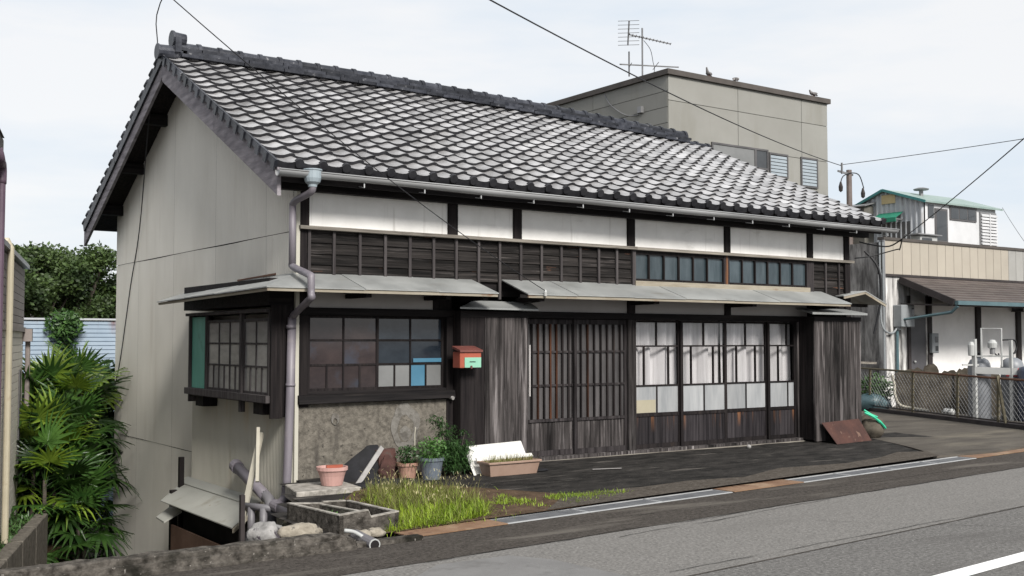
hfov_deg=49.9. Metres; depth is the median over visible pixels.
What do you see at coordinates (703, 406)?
glazed sliding door
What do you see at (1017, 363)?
gas cylinder
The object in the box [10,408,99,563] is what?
fan palm
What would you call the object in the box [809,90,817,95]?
pigeon
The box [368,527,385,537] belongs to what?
stone
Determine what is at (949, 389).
stone slab
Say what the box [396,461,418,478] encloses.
flower pot
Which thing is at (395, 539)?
kerb
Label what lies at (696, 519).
road crack
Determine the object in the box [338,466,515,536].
weed patch
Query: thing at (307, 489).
concrete slab
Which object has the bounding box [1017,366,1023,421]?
gas cylinder
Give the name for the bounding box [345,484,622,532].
soil patch
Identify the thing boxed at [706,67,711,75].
pigeon
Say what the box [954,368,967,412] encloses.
stone slab
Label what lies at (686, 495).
drain grating
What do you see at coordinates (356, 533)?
broken pipe
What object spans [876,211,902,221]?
green awning
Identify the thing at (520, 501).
short grass
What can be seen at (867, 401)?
blue bag
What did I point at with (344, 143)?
cable
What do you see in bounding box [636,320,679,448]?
glazed sliding door
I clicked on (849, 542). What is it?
road seam
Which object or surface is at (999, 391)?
chain link fence
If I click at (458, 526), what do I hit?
rusty plate
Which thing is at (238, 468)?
sewer pipes
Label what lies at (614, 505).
drain grating
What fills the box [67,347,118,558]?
fan palm
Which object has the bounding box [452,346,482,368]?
mailbox
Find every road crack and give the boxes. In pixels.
[424,467,1019,562]
[620,499,825,536]
[638,465,989,515]
[672,506,1020,571]
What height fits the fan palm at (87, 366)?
3.466 m
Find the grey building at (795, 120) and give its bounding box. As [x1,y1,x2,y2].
[547,68,830,195]
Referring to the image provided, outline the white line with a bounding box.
[934,552,1023,575]
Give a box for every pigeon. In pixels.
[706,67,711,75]
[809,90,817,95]
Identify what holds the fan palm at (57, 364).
on the ground at (104, 554)
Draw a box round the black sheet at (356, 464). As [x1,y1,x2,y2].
[343,445,379,481]
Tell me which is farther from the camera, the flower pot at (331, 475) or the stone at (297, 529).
the flower pot at (331, 475)
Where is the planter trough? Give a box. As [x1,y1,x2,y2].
[477,457,541,476]
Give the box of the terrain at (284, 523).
[282,467,1020,575]
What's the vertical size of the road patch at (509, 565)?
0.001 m
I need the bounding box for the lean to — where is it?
[156,457,262,550]
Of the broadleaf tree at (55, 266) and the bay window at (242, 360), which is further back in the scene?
the broadleaf tree at (55, 266)
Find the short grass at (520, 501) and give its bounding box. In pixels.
[485,489,633,506]
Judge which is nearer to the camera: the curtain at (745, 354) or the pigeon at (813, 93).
the curtain at (745, 354)
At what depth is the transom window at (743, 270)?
16.06 m
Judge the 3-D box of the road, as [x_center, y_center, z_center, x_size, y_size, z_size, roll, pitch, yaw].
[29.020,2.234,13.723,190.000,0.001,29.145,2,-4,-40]
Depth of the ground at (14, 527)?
13.72 m
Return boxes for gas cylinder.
[968,352,991,419]
[1000,352,1023,419]
[1017,366,1023,421]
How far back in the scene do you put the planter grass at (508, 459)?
12.39 m
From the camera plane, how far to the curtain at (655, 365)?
15.00 m
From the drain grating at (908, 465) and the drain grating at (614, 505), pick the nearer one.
the drain grating at (614, 505)
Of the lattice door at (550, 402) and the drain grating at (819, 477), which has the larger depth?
the lattice door at (550, 402)
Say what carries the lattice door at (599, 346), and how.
in the wooden house at (306, 294)
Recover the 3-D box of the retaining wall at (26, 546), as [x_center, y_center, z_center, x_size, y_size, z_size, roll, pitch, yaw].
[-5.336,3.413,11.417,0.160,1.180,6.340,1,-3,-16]
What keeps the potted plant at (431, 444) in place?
in the flower pot at (432, 465)
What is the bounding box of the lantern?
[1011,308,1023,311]
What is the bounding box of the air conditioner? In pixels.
[904,233,941,240]
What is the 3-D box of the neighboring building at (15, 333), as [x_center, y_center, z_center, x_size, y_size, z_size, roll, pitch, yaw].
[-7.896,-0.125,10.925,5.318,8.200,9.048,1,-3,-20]
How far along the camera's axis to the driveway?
17.39 m
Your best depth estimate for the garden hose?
23.24 m
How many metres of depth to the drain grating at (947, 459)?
14.52 m
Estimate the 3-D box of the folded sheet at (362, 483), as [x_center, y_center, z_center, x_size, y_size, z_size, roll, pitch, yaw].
[-1.349,2.062,11.550,0.794,0.131,0.261,2,-3,-35]
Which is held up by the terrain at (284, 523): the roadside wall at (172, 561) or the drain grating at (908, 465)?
the roadside wall at (172, 561)
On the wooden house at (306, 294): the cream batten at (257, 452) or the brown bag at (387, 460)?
the cream batten at (257, 452)
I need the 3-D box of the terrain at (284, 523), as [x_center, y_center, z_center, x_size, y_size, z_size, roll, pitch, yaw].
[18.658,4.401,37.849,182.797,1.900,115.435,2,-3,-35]
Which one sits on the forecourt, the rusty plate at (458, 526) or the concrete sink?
the concrete sink
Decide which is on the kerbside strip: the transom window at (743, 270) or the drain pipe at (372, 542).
the drain pipe at (372, 542)
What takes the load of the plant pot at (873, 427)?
on the forecourt
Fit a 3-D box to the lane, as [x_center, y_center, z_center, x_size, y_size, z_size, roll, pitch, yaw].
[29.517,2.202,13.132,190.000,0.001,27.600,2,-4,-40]
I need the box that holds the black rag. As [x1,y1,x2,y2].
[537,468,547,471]
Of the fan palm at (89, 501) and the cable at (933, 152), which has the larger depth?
the cable at (933, 152)
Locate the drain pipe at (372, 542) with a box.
[350,530,379,547]
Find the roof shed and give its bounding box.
[852,189,1002,245]
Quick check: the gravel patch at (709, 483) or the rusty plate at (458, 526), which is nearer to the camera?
the rusty plate at (458, 526)
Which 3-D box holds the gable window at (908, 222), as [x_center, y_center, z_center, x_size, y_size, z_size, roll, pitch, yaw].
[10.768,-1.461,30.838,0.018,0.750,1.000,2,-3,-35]
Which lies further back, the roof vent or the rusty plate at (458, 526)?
the roof vent
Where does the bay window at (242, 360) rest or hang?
in the wooden house at (306, 294)
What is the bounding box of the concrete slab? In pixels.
[285,482,360,501]
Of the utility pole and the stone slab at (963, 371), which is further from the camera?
the utility pole
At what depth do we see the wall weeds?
13.72 m
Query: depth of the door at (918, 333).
25.95 m
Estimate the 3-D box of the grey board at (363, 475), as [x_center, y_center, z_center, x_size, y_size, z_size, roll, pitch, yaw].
[-1.522,1.905,11.725,0.046,0.406,0.601,-1,-3,21]
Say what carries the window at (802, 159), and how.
in the grey building at (795, 120)
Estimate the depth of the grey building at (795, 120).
30.48 m
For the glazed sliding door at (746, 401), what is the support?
in the wooden house at (306, 294)
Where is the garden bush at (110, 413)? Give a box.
[18,356,114,545]
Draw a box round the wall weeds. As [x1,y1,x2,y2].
[0,510,36,551]
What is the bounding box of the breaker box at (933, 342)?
[929,333,938,352]
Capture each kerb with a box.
[356,534,422,547]
[868,408,1023,429]
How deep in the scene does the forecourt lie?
13.18 m
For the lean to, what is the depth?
13.04 m
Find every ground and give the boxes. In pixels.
[0,515,31,547]
[57,521,112,558]
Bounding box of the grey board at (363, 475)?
[356,446,383,482]
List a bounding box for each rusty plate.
[392,519,507,535]
[711,479,803,491]
[958,448,1023,457]
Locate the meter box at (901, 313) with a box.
[879,242,914,368]
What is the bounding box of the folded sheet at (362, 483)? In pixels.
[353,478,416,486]
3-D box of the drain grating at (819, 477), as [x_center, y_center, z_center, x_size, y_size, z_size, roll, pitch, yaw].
[3.512,2.190,12.625,0.970,0.036,0.284,2,-4,-40]
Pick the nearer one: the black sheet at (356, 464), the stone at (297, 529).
the stone at (297, 529)
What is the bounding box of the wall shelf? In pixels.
[861,361,876,385]
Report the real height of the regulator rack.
1.790 m
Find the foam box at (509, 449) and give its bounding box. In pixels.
[466,441,531,475]
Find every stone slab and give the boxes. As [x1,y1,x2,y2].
[895,367,928,411]
[923,363,939,412]
[939,370,955,412]
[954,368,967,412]
[991,374,996,415]
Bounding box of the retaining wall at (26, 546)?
[0,513,47,568]
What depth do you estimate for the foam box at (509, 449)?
12.64 m
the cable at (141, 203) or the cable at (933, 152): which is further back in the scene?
the cable at (933, 152)
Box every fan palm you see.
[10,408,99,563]
[15,389,104,558]
[16,385,127,562]
[18,363,81,514]
[18,376,141,553]
[19,356,101,545]
[20,343,113,545]
[20,354,133,514]
[29,432,137,562]
[35,433,135,562]
[40,455,134,558]
[41,340,130,554]
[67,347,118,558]
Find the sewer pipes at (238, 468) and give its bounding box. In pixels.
[229,459,286,530]
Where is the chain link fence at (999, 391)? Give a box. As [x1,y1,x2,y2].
[861,367,1023,423]
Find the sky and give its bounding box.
[0,0,1023,280]
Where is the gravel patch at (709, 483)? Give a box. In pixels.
[547,451,939,509]
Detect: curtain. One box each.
[636,320,676,384]
[683,323,717,383]
[720,321,790,382]
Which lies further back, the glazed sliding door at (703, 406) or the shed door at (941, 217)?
the shed door at (941, 217)
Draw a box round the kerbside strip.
[148,452,1023,575]
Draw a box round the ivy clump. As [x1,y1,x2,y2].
[42,308,87,356]
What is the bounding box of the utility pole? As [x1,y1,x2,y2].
[837,163,864,244]
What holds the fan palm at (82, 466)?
on the ground at (104, 554)
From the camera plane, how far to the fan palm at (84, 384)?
16.27 m
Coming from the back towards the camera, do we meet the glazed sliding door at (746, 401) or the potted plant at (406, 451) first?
the glazed sliding door at (746, 401)
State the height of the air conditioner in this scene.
0.560 m
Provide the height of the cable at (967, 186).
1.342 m
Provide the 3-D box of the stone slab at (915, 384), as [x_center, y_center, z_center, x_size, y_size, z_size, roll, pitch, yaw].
[8.523,2.200,23.439,0.678,1.037,0.086,-1,-3,25]
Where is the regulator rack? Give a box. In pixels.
[962,328,1017,420]
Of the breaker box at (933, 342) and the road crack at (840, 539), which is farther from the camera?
the breaker box at (933, 342)
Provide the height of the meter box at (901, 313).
2.900 m
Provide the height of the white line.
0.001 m
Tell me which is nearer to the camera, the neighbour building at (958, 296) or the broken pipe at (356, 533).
the broken pipe at (356, 533)
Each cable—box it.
[114,0,161,389]
[174,0,544,290]
[489,0,840,165]
[843,139,1021,164]
[902,138,1023,238]
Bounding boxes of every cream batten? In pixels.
[245,432,263,521]
[255,427,259,481]
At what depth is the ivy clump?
20.69 m
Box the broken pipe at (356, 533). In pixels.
[344,529,362,537]
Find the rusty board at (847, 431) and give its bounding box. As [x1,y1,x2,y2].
[822,419,870,443]
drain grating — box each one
[489,508,589,523]
[570,499,662,512]
[642,489,732,501]
[784,473,852,483]
[835,467,897,475]
[880,461,938,468]
[920,456,976,463]
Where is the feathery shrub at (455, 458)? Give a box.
[426,414,476,475]
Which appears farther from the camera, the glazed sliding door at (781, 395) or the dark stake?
the glazed sliding door at (781, 395)
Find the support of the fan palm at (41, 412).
on the ground at (104, 554)
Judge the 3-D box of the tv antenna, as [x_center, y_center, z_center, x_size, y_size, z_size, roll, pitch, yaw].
[3.705,-6.337,29.735,1.224,1.787,1.288,-2,-4,42]
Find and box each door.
[528,319,572,456]
[573,319,626,453]
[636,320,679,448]
[679,321,727,445]
[722,321,766,441]
[766,322,796,438]
[911,318,925,369]
[934,208,947,241]
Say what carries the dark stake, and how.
on the ground at (104, 554)
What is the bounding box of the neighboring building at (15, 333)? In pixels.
[0,129,32,543]
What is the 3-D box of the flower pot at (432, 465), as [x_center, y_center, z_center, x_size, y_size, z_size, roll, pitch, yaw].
[-0.879,1.960,11.977,0.284,0.235,0.281,2,-3,-35]
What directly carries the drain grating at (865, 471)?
on the drain channel
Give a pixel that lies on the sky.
(900, 78)
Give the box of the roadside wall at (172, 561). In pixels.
[0,532,356,575]
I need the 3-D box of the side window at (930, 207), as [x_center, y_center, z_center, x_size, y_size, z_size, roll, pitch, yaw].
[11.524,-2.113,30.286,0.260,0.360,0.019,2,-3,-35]
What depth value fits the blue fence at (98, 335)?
21.13 m
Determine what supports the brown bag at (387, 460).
on the forecourt
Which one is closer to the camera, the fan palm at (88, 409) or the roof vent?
the fan palm at (88, 409)
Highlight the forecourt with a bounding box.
[271,432,939,536]
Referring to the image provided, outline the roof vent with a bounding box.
[913,187,928,195]
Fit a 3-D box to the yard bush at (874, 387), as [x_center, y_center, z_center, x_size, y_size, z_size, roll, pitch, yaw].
[7.960,2.264,24.101,0.771,0.872,0.799,0,-3,-8]
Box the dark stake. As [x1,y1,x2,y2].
[239,495,244,541]
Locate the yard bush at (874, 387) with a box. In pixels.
[861,373,892,399]
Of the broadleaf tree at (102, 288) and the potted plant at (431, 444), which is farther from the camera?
the broadleaf tree at (102, 288)
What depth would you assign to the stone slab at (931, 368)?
23.27 m
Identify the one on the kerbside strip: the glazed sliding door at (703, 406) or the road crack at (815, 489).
the road crack at (815, 489)
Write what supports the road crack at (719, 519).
on the road
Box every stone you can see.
[245,521,281,540]
[277,522,322,537]
[359,529,371,535]
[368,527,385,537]
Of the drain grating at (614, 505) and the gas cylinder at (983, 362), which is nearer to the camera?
the drain grating at (614, 505)
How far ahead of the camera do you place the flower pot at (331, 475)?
11.04 m
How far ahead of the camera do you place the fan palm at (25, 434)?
15.45 m
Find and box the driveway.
[862,406,1023,457]
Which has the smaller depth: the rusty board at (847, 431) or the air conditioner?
the rusty board at (847, 431)
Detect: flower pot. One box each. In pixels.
[316,464,347,485]
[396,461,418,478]
[418,456,443,479]
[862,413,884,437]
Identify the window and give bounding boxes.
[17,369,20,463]
[184,305,293,418]
[308,315,378,391]
[378,316,442,388]
[636,250,722,283]
[711,142,768,170]
[729,256,806,287]
[769,152,788,178]
[800,157,817,188]
[882,221,909,238]
[928,204,933,217]
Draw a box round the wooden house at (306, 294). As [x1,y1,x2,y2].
[82,30,902,555]
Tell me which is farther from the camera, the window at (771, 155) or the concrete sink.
the window at (771, 155)
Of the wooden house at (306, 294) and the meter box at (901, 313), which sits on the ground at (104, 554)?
the wooden house at (306, 294)
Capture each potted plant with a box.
[394,427,420,469]
[411,436,447,465]
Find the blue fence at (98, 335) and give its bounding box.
[21,318,115,520]
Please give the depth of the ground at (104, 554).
18.03 m
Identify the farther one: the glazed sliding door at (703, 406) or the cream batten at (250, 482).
the glazed sliding door at (703, 406)
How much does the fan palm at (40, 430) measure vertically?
3.235 m
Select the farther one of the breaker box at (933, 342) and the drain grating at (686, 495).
the breaker box at (933, 342)
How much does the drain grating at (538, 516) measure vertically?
0.036 m
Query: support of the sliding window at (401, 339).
in the wooden house at (306, 294)
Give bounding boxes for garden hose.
[890,375,928,411]
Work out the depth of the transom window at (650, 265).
15.05 m
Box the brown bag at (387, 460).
[375,448,398,478]
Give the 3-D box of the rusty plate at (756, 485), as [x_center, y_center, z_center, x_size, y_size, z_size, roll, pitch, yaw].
[2.669,2.137,11.919,1.210,0.008,0.315,2,-4,-40]
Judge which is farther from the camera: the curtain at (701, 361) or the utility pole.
the utility pole
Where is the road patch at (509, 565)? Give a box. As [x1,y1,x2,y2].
[418,555,624,575]
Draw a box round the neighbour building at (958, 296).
[849,237,1023,406]
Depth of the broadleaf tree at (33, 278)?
45.51 m
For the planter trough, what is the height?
0.158 m
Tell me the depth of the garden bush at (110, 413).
17.85 m
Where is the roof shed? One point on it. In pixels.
(955, 220)
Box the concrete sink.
[287,499,398,537]
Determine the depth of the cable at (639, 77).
17.74 m
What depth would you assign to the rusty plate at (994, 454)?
15.11 m
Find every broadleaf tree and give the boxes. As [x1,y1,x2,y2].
[12,240,102,320]
[17,250,58,310]
[26,240,116,320]
[73,279,115,320]
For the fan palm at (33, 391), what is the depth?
15.98 m
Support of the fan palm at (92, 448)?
on the ground at (104, 554)
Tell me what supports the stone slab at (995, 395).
on the side lot
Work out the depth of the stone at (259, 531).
8.69 m
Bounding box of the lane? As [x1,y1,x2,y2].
[695,507,1023,575]
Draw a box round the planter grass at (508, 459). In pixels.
[481,451,538,462]
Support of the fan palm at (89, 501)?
on the ground at (104, 554)
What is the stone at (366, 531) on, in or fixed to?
on the terrain at (284, 523)
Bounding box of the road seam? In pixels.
[689,506,1023,575]
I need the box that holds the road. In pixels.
[342,467,1023,575]
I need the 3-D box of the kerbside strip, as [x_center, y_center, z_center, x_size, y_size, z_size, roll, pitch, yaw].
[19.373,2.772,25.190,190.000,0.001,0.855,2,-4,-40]
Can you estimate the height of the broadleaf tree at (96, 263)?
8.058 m
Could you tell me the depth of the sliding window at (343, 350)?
12.13 m
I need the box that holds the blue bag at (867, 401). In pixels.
[861,393,891,410]
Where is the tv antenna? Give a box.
[618,20,678,76]

